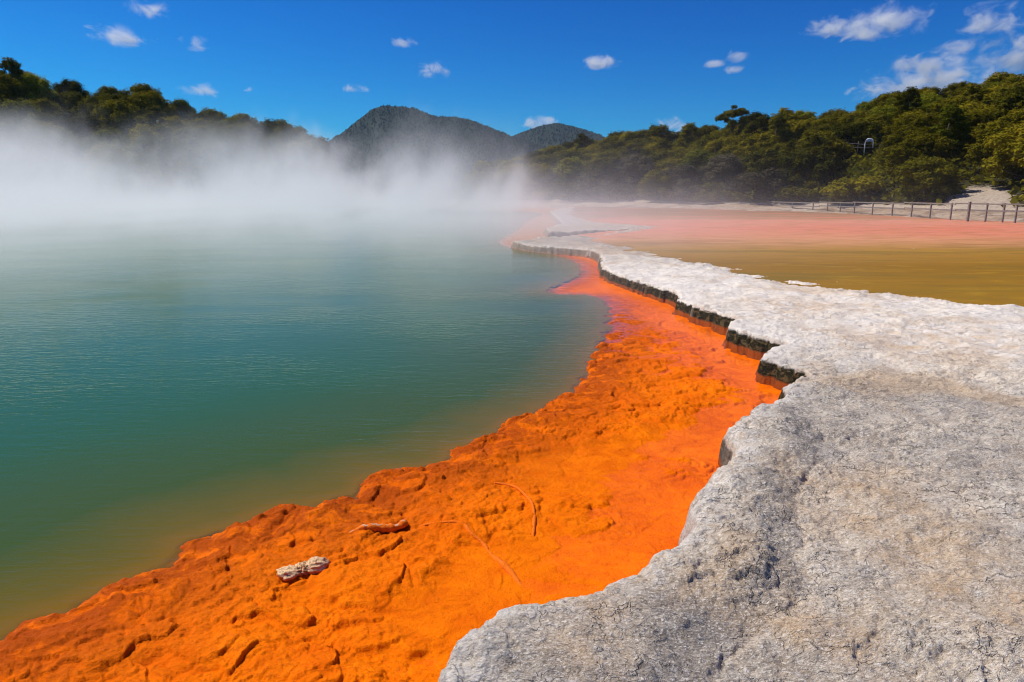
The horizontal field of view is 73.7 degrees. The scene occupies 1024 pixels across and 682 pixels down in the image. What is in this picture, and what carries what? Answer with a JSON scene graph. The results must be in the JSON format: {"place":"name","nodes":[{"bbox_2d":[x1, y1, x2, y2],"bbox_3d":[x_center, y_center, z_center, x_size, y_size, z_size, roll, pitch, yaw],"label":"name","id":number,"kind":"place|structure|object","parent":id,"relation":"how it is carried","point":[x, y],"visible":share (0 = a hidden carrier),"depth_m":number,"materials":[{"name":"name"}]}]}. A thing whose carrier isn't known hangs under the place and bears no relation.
{"place":"outdoors","nodes":[
{"label":"outdoors","id":0,"kind":"place"},
{"bbox_2d":[0,137,363,210],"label":"hill","id":1,"kind":"structure","parent":0,"point":[33,202],"depth_m":77.09,"materials":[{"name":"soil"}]},
{"bbox_2d":[0,119,26,150],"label":"broadleaf tree","id":2,"kind":"object","parent":1,"relation":"on","point":[7,132],"visible":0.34,"depth_m":72.97,"materials":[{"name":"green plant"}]},
{"bbox_2d":[0,69,28,102],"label":"broadleaf tree","id":3,"kind":"object","parent":1,"relation":"on","point":[15,92],"visible":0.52,"depth_m":87.75,"materials":[{"name":"green plant"}]},
{"bbox_2d":[0,57,28,102],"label":"upright tree","id":4,"kind":"object","parent":1,"relation":"on","point":[12,67],"visible":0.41,"depth_m":89.50,"materials":[{"name":"green plant"}]},
{"bbox_2d":[0,137,42,197],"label":"broadleaf tree","id":5,"kind":"object","parent":1,"relation":"on","point":[17,160],"visible":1,"depth_m":68.39,"materials":[{"name":"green plant"}]},
{"bbox_2d":[0,95,52,144],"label":"broadleaf tree","id":6,"kind":"object","parent":1,"relation":"on","point":[16,114],"visible":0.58,"depth_m":77.45,"materials":[{"name":"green plant"}]},
{"bbox_2d":[9,71,58,105],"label":"broadleaf tree","id":7,"kind":"object","parent":1,"relation":"on","point":[38,88],"visible":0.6,"depth_m":89.84,"materials":[{"name":"green plant"}]},
{"bbox_2d":[22,97,62,122],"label":"broadleaf tree","id":8,"kind":"object","parent":1,"relation":"on","point":[50,107],"visible":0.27,"depth_m":85.39,"materials":[{"name":"green plant"}]},
{"bbox_2d":[13,119,84,170],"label":"broadleaf tree","id":9,"kind":"object","parent":1,"relation":"on","point":[30,132],"visible":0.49,"depth_m":75.62,"materials":[{"name":"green plant"}]},
{"bbox_2d":[33,130,71,196],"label":"upright tree","id":10,"kind":"object","parent":1,"relation":"on","point":[52,163],"visible":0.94,"depth_m":71.28,"materials":[{"name":"green plant"}]},
{"bbox_2d":[48,91,87,111],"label":"broadleaf tree","id":11,"kind":"object","parent":1,"relation":"on","point":[67,100],"visible":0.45,"depth_m":91.42,"materials":[{"name":"green plant"}]},
{"bbox_2d":[52,77,91,97],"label":"broadleaf tree","id":12,"kind":"object","parent":1,"relation":"on","point":[70,86],"visible":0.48,"depth_m":97.25,"materials":[{"name":"green plant"}]},
{"bbox_2d":[46,107,100,156],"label":"broadleaf tree","id":13,"kind":"object","parent":1,"relation":"on","point":[81,124],"visible":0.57,"depth_m":81.17,"materials":[{"name":"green plant"}]},
{"bbox_2d":[69,94,118,131],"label":"broadleaf tree","id":14,"kind":"object","parent":1,"relation":"on","point":[86,106],"visible":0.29,"depth_m":87.56,"materials":[{"name":"green plant"}]},
{"bbox_2d":[80,126,132,169],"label":"broadleaf tree","id":15,"kind":"object","parent":1,"relation":"on","point":[115,138],"visible":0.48,"depth_m":79.28,"materials":[{"name":"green plant"}]},
{"bbox_2d":[80,141,144,196],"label":"broadleaf tree","id":16,"kind":"object","parent":1,"relation":"on","point":[105,161],"visible":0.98,"depth_m":74.00,"materials":[{"name":"green plant"}]},
{"bbox_2d":[90,99,149,152],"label":"broadleaf tree","id":17,"kind":"object","parent":1,"relation":"on","point":[125,119],"visible":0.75,"depth_m":84.47,"materials":[{"name":"green plant"}]},
{"bbox_2d":[120,83,162,98],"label":"broadleaf tree","id":18,"kind":"object","parent":1,"relation":"on","point":[138,87],"visible":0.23,"depth_m":102.03,"materials":[{"name":"green plant"}]},
{"bbox_2d":[125,123,165,196],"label":"upright tree","id":19,"kind":"object","parent":1,"relation":"on","point":[141,136],"visible":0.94,"depth_m":76.38,"materials":[{"name":"green plant"}]},
{"bbox_2d":[129,90,178,121],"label":"broadleaf tree","id":20,"kind":"object","parent":1,"relation":"on","point":[141,100],"visible":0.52,"depth_m":97.43,"materials":[{"name":"green plant"}]},
{"bbox_2d":[142,105,166,128],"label":"upright tree","id":21,"kind":"object","parent":1,"relation":"on","point":[152,112],"visible":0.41,"depth_m":87.62,"materials":[{"name":"green plant"}]},
{"bbox_2d":[133,122,185,173],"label":"broadleaf tree","id":22,"kind":"object","parent":1,"relation":"on","point":[167,149],"visible":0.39,"depth_m":82.33,"materials":[{"name":"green plant"}]},
{"bbox_2d":[167,96,196,120],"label":"broadleaf tree","id":23,"kind":"object","parent":1,"relation":"on","point":[184,107],"visible":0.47,"depth_m":104.92,"materials":[{"name":"green plant"}]},
{"bbox_2d":[167,127,211,198],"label":"pine tree","id":24,"kind":"object","parent":1,"relation":"on","point":[188,132],"visible":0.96,"depth_m":78.40,"materials":[{"name":"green plant"}]},
{"bbox_2d":[180,117,225,134],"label":"broadleaf tree","id":25,"kind":"object","parent":1,"relation":"on","point":[200,121],"visible":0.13,"depth_m":90.23,"materials":[{"name":"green plant"}]},
{"bbox_2d":[177,123,234,166],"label":"broadleaf tree","id":26,"kind":"object","parent":1,"relation":"on","point":[211,138],"visible":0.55,"depth_m":83.91,"materials":[{"name":"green plant"}]},
{"bbox_2d":[195,146,255,199],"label":"broadleaf tree","id":27,"kind":"object","parent":1,"relation":"on","point":[220,164],"visible":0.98,"depth_m":79.96,"materials":[{"name":"green plant"}]},
{"bbox_2d":[226,136,259,164],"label":"broadleaf tree","id":28,"kind":"object","parent":1,"relation":"on","point":[242,147],"visible":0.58,"depth_m":86.85,"materials":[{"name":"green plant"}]},
{"bbox_2d":[226,121,269,163],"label":"broadleaf tree","id":29,"kind":"object","parent":1,"relation":"on","point":[250,135],"visible":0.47,"depth_m":91.56,"materials":[{"name":"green plant"}]},
{"bbox_2d":[251,145,290,174],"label":"broadleaf tree","id":30,"kind":"object","parent":1,"relation":"on","point":[269,153],"visible":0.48,"depth_m":88.35,"materials":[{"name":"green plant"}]},
{"bbox_2d":[250,159,293,198],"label":"broadleaf tree","id":31,"kind":"object","parent":1,"relation":"on","point":[272,173],"visible":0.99,"depth_m":82.87,"materials":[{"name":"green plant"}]},
{"bbox_2d":[273,119,301,162],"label":"upright tree","id":32,"kind":"object","parent":1,"relation":"on","point":[287,130],"visible":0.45,"depth_m":94.71,"materials":[{"name":"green plant"}]},
{"bbox_2d":[286,145,315,198],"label":"upright tree","id":33,"kind":"object","parent":1,"relation":"on","point":[300,175],"visible":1,"depth_m":84.81,"materials":[{"name":"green plant"}]},
{"bbox_2d":[274,138,327,184],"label":"broadleaf tree","id":34,"kind":"object","parent":1,"relation":"on","point":[314,158],"visible":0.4,"depth_m":89.75,"materials":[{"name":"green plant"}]},
{"bbox_2d":[298,134,336,163],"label":"broadleaf tree","id":35,"kind":"object","parent":1,"relation":"on","point":[322,143],"visible":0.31,"depth_m":100.78,"materials":[{"name":"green plant"}]},
{"bbox_2d":[306,157,345,191],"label":"broadleaf tree","id":36,"kind":"object","parent":1,"relation":"on","point":[328,168],"visible":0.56,"depth_m":97.00,"materials":[{"name":"plant"}]},
{"bbox_2d":[0,207,613,640],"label":"pool water","id":37,"kind":"structure","parent":0,"point":[172,381],"depth_m":7.37,"materials":[{"name":"teal liquid"}]},
{"bbox_2d":[0,206,780,681],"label":"orange shelf","id":38,"kind":"object","parent":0,"point":[610,466],"visible":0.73,"depth_m":3.51,"materials":[{"name":"orange stone"}]},
{"bbox_2d":[276,556,330,580],"bbox_3d":[-0.984,1.078,3.231,0.253,0.080,0.119,-6,14,-25],"label":"rock","id":39,"kind":"object","parent":38,"relation":"on","point":[314,565],"visible":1,"depth_m":3.21,"materials":[{"name":"stone"}]},
{"bbox_2d":[349,519,408,533],"bbox_3d":[-0.705,0.992,3.606,0.322,0.074,0.063,-5,13,-22],"label":"log","id":40,"kind":"object","parent":38,"relation":"on","point":[389,527],"visible":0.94,"depth_m":3.60,"materials":[{"name":"brown wood"}]},
{"bbox_2d":[407,520,521,585],"bbox_3d":[-0.188,1.054,3.467,0.840,0.094,0.207,11,16,40],"label":"branch","id":41,"kind":"object","parent":38,"relation":"on","point":[507,568],"visible":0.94,"depth_m":3.41,"materials":[{"name":"orange wood"}]},
{"bbox_2d":[494,482,535,535],"bbox_3d":[0.061,0.956,3.920,0.143,0.053,0.712,-4,13,-17],"label":"branch","id":42,"kind":"object","parent":38,"relation":"on","point":[525,495],"visible":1,"depth_m":3.97,"materials":[{"name":"orange wood"}]},
{"bbox_2d":[331,106,545,196],"bbox_3d":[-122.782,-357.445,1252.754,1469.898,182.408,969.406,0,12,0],"label":"mountain","id":43,"kind":"structure","parent":0,"point":[407,158],"depth_m":1187.75,"materials":[{"name":"soil"}]},
{"bbox_2d":[329,104,604,193],"bbox_3d":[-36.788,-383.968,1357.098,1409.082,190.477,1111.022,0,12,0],"label":"forest","id":44,"kind":"object","parent":43,"relation":"on","point":[345,155],"visible":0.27,"depth_m":1228.53,"materials":[{"name":"green plant"}]},
{"bbox_2d":[0,199,1023,221],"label":"bank","id":45,"kind":"structure","parent":0,"point":[961,215],"depth_m":72.34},
{"bbox_2d":[512,178,555,198],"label":"shrub","id":46,"kind":"object","parent":45,"relation":"on","point":[539,193],"visible":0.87,"depth_m":83.65,"materials":[{"name":"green plant"}]},
{"bbox_2d":[551,181,586,200],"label":"shrub","id":47,"kind":"object","parent":45,"relation":"on","point":[570,191],"visible":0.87,"depth_m":80.52,"materials":[{"name":"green plant"}]},
{"bbox_2d":[574,171,617,196],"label":"shrub","id":48,"kind":"object","parent":45,"relation":"on","point":[598,188],"visible":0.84,"depth_m":78.16,"materials":[{"name":"grey plant"}]},
{"bbox_2d":[606,178,639,196],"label":"shrub","id":49,"kind":"object","parent":45,"relation":"on","point":[627,189],"visible":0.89,"depth_m":76.90,"materials":[{"name":"grey plant"}]},
{"bbox_2d":[637,169,674,200],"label":"broadleaf tree","id":50,"kind":"object","parent":45,"relation":"on","point":[652,182],"visible":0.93,"depth_m":73.36,"materials":[{"name":"green plant"}]},
{"bbox_2d":[657,178,704,200],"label":"shrub","id":51,"kind":"object","parent":45,"relation":"on","point":[679,192],"visible":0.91,"depth_m":70.82,"materials":[{"name":"grey plant"}]},
{"bbox_2d":[693,181,733,201],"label":"shrub","id":52,"kind":"object","parent":45,"relation":"on","point":[712,194],"visible":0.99,"depth_m":68.06,"materials":[{"name":"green plant"}]},
{"bbox_2d":[723,167,790,197],"bbox_3d":[23.334,-14.094,64.723,5.790,4.578,6.353,-3,13,-15],"label":"shrub","id":53,"kind":"object","parent":45,"relation":"on","point":[767,181],"visible":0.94,"depth_m":63.43,"materials":[{"name":"grey plant"}]},
{"bbox_2d":[774,181,824,200],"bbox_3d":[26.020,-13.015,61.398,4.676,2.811,4.150,4,13,16],"label":"shrub","id":54,"kind":"object","parent":45,"relation":"on","point":[795,193],"visible":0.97,"depth_m":60.95,"materials":[{"name":"green plant"}]},
{"bbox_2d":[815,174,888,201],"bbox_3d":[28.113,-11.939,56.082,5.314,3.493,4.842,2,13,7],"label":"shrub","id":55,"kind":"object","parent":45,"relation":"on","point":[845,187],"visible":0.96,"depth_m":55.22,"materials":[{"name":"green plant"}]},
{"bbox_2d":[705,201,1023,222],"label":"boardwalk fence","id":56,"kind":"object","parent":45,"relation":"on","point":[969,209],"visible":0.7,"depth_m":42.94,"materials":[{"name":"brown wood"}]},
{"bbox_2d":[0,0,1023,141],"label":"sky","id":57,"kind":"structure","parent":0,"point":[512,67],"materials":[{"name":"blue"}]},
{"bbox_2d":[515,123,604,147],"bbox_3d":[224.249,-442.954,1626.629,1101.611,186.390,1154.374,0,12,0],"label":"mountain","id":58,"kind":"structure","parent":0,"point":[550,131],"depth_m":1747.79,"materials":[{"name":"soil"}]},
{"bbox_2d":[438,207,1023,681],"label":"sinter terrace","id":59,"kind":"structure","parent":0,"point":[856,511],"depth_m":3.37,"materials":[{"name":"grey stone"}]},
{"bbox_2d":[439,133,1023,220],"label":"hill","id":60,"kind":"structure","parent":0,"point":[984,192],"depth_m":54.07,"materials":[{"name":"soil"}]},
{"bbox_2d":[457,171,496,199],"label":"broadleaf tree","id":61,"kind":"object","parent":60,"relation":"on","point":[474,181],"visible":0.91,"depth_m":90.51,"materials":[{"name":"plant"}]},
{"bbox_2d":[494,173,522,199],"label":"broadleaf tree","id":62,"kind":"object","parent":60,"relation":"on","point":[507,183],"visible":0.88,"depth_m":85.81,"materials":[{"name":"plant"}]},
{"bbox_2d":[493,162,523,191],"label":"broadleaf tree","id":63,"kind":"object","parent":60,"relation":"on","point":[512,168],"visible":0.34,"depth_m":88.10,"materials":[{"name":"plant"}]},
{"bbox_2d":[0,132,1023,206],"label":"undergrowth","id":64,"kind":"object","parent":60,"relation":"on","point":[857,159],"visible":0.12,"depth_m":72.02,"materials":[{"name":"green plant"}]},
{"bbox_2d":[517,161,561,192],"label":"broadleaf tree","id":65,"kind":"object","parent":60,"relation":"on","point":[541,173],"visible":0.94,"depth_m":84.13,"materials":[{"name":"plant"}]},
{"bbox_2d":[552,156,586,183],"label":"broadleaf tree","id":66,"kind":"object","parent":60,"relation":"on","point":[575,169],"visible":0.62,"depth_m":85.19,"materials":[{"name":"green plant"}]},
{"bbox_2d":[581,156,624,184],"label":"broadleaf tree","id":67,"kind":"object","parent":60,"relation":"on","point":[606,169],"visible":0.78,"depth_m":79.37,"materials":[{"name":"green plant"}]},
{"bbox_2d":[614,154,655,186],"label":"broadleaf tree","id":68,"kind":"object","parent":60,"relation":"on","point":[636,168],"visible":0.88,"depth_m":78.40,"materials":[{"name":"green plant"}]},
{"bbox_2d":[645,123,678,143],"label":"broadleaf tree","id":69,"kind":"object","parent":60,"relation":"on","point":[662,131],"visible":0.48,"depth_m":108.68,"materials":[{"name":"green plant"}]},
{"bbox_2d":[645,148,684,171],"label":"broadleaf tree","id":70,"kind":"object","parent":60,"relation":"on","point":[660,156],"visible":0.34,"depth_m":81.73,"materials":[{"name":"green plant"}]},
{"bbox_2d":[660,163,704,189],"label":"broadleaf tree","id":71,"kind":"object","parent":60,"relation":"on","point":[682,172],"visible":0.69,"depth_m":73.22,"materials":[{"name":"green plant"}]},
{"bbox_2d":[676,122,698,143],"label":"upright tree","id":72,"kind":"object","parent":60,"relation":"on","point":[686,129],"visible":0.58,"depth_m":98.73,"materials":[{"name":"green plant"}]},
{"bbox_2d":[678,148,719,178],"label":"broadleaf tree","id":73,"kind":"object","parent":60,"relation":"on","point":[696,158],"visible":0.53,"depth_m":76.91,"materials":[{"name":"green plant"}]},
{"bbox_2d":[702,134,739,155],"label":"broadleaf tree","id":74,"kind":"object","parent":60,"relation":"on","point":[721,142],"visible":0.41,"depth_m":82.92,"materials":[{"name":"green plant"}]},
{"bbox_2d":[702,153,746,187],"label":"broadleaf tree","id":75,"kind":"object","parent":60,"relation":"on","point":[718,168],"visible":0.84,"depth_m":71.38,"materials":[{"name":"green plant"}]},
{"bbox_2d":[714,105,749,132],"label":"umbrella pine","id":76,"kind":"object","parent":60,"relation":"on","point":[727,116],"visible":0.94,"depth_m":97.94,"materials":[{"name":"green plant"}]},
{"bbox_2d":[741,116,768,139],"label":"upright tree","id":77,"kind":"object","parent":60,"relation":"on","point":[753,126],"visible":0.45,"depth_m":84.22,"materials":[{"name":"green plant"}]},
{"bbox_2d":[738,132,786,155],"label":"broadleaf tree","id":78,"kind":"object","parent":60,"relation":"on","point":[756,142],"visible":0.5,"depth_m":77.72,"materials":[{"name":"green plant"}]},
{"bbox_2d":[740,147,794,185],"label":"broadleaf tree","id":79,"kind":"object","parent":60,"relation":"on","point":[764,158],"visible":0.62,"depth_m":67.54,"materials":[{"name":"green plant"}]},
{"bbox_2d":[764,113,795,142],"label":"upright tree","id":80,"kind":"object","parent":60,"relation":"on","point":[779,123],"visible":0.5,"depth_m":80.56,"materials":[{"name":"green plant"}]},
{"bbox_2d":[769,118,812,140],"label":"broadleaf tree","id":81,"kind":"object","parent":60,"relation":"on","point":[798,128],"visible":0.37,"depth_m":84.55,"materials":[{"name":"green plant"}]},
{"bbox_2d":[778,146,836,185],"bbox_3d":[28.119,-16.021,65.379,5.387,5.082,5.529,6,14,24],"label":"broadleaf tree","id":82,"kind":"object","parent":60,"relation":"on","point":[814,164],"visible":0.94,"depth_m":63.98,"materials":[{"name":"green plant"}]},
{"bbox_2d":[798,129,835,179],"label":"upright tree","id":83,"kind":"object","parent":60,"relation":"on","point":[814,138],"visible":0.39,"depth_m":66.03,"materials":[{"name":"green plant"}]},
{"bbox_2d":[795,130,855,171],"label":"broadleaf tree","id":84,"kind":"object","parent":60,"relation":"on","point":[839,147],"visible":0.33,"depth_m":69.16,"materials":[{"name":"green plant"}]},
{"bbox_2d":[825,122,873,159],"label":"broadleaf tree","id":85,"kind":"object","parent":60,"relation":"on","point":[853,133],"visible":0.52,"depth_m":76.23,"materials":[{"name":"green plant"}]},
{"bbox_2d":[837,110,866,125],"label":"broadleaf tree","id":86,"kind":"object","parent":60,"relation":"on","point":[850,117],"visible":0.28,"depth_m":84.83,"materials":[{"name":"green plant"}]},
{"bbox_2d":[851,111,891,143],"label":"broadleaf tree","id":87,"kind":"object","parent":60,"relation":"on","point":[871,124],"visible":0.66,"depth_m":79.11,"materials":[{"name":"green plant"}]},
{"bbox_2d":[867,104,899,130],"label":"broadleaf tree","id":88,"kind":"object","parent":60,"relation":"on","point":[889,110],"visible":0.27,"depth_m":80.55,"materials":[{"name":"green plant"}]},
{"bbox_2d":[878,124,935,167],"bbox_3d":[34.582,-16.267,59.314,4.972,4.992,5.104,6,14,25],"label":"broadleaf tree","id":89,"kind":"object","parent":60,"relation":"on","point":[896,137],"visible":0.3,"depth_m":58.75,"materials":[{"name":"green plant"}]},
{"bbox_2d":[890,86,925,122],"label":"upright tree","id":90,"kind":"object","parent":60,"relation":"on","point":[906,97],"visible":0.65,"depth_m":76.95,"materials":[{"name":"green plant"}]},
{"bbox_2d":[879,112,940,136],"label":"broadleaf tree","id":91,"kind":"object","parent":60,"relation":"on","point":[920,120],"visible":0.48,"depth_m":67.34,"materials":[{"name":"green plant"}]},
{"bbox_2d":[879,131,955,181],"bbox_3d":[32.196,-14.075,54.249,5.136,4.938,5.524,4,13,16],"label":"broadleaf tree","id":92,"kind":"object","parent":60,"relation":"on","point":[927,145],"visible":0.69,"depth_m":53.30,"materials":[{"name":"green plant"}]},
{"bbox_2d":[894,156,973,200],"bbox_3d":[30.490,-11.482,49.710,4.803,3.858,4.466,-5,13,-20],"label":"broadleaf tree","id":93,"kind":"object","parent":60,"relation":"on","point":[944,180],"visible":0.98,"depth_m":48.76,"materials":[{"name":"green plant"}]},
{"bbox_2d":[929,103,974,162],"bbox_3d":[36.414,-16.816,57.056,3.262,5.773,3.506,-10,16,-38],"label":"upright tree","id":94,"kind":"object","parent":60,"relation":"on","point":[950,117],"visible":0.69,"depth_m":56.19,"materials":[{"name":"green plant"}]},
{"bbox_2d":[929,94,979,122],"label":"broadleaf tree","id":95,"kind":"object","parent":60,"relation":"on","point":[964,100],"visible":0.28,"depth_m":73.43,"materials":[{"name":"green plant"}]},
{"bbox_2d":[941,101,999,123],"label":"broadleaf tree","id":96,"kind":"object","parent":60,"relation":"on","point":[970,105],"visible":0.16,"depth_m":65.35,"materials":[{"name":"green plant"}]},
{"bbox_2d":[962,82,990,103],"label":"upright tree","id":97,"kind":"object","parent":60,"relation":"on","point":[975,91],"visible":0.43,"depth_m":76.73,"materials":[{"name":"green plant"}]},
{"bbox_2d":[958,108,998,131],"bbox_3d":[42.520,-18.854,62.867,5.452,4.839,5.863,9,15,35],"label":"broadleaf tree","id":98,"kind":"object","parent":60,"relation":"on","point":[978,118],"visible":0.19,"depth_m":61.13,"materials":[{"name":"green plant"}]},
{"bbox_2d":[964,122,1023,165],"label":"broadleaf tree","id":99,"kind":"object","parent":60,"relation":"on","point":[979,152],"visible":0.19,"depth_m":51.34,"materials":[{"name":"green plant"}]},
{"bbox_2d":[977,70,1023,85],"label":"broadleaf tree","id":100,"kind":"object","parent":60,"relation":"on","point":[997,76],"visible":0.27,"depth_m":90.79,"materials":[{"name":"green plant"}]},
{"bbox_2d":[978,121,1023,184],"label":"broadleaf tree","id":101,"kind":"object","parent":60,"relation":"on","point":[1009,152],"visible":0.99,"depth_m":47.07,"materials":[{"name":"green plant"}]},
{"bbox_2d":[984,107,1023,130],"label":"broadleaf tree","id":102,"kind":"object","parent":60,"relation":"on","point":[1014,117],"visible":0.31,"depth_m":55.15,"materials":[{"name":"green plant"}]},
{"bbox_2d":[989,84,1023,126],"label":"upright tree","id":103,"kind":"object","parent":60,"relation":"on","point":[1014,97],"visible":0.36,"depth_m":59.34,"materials":[{"name":"green plant"}]},
{"bbox_2d":[562,206,1023,306],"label":"shallow water","id":104,"kind":"structure","parent":0,"point":[968,262],"depth_m":20.65,"materials":[{"name":"yellow liquid"}]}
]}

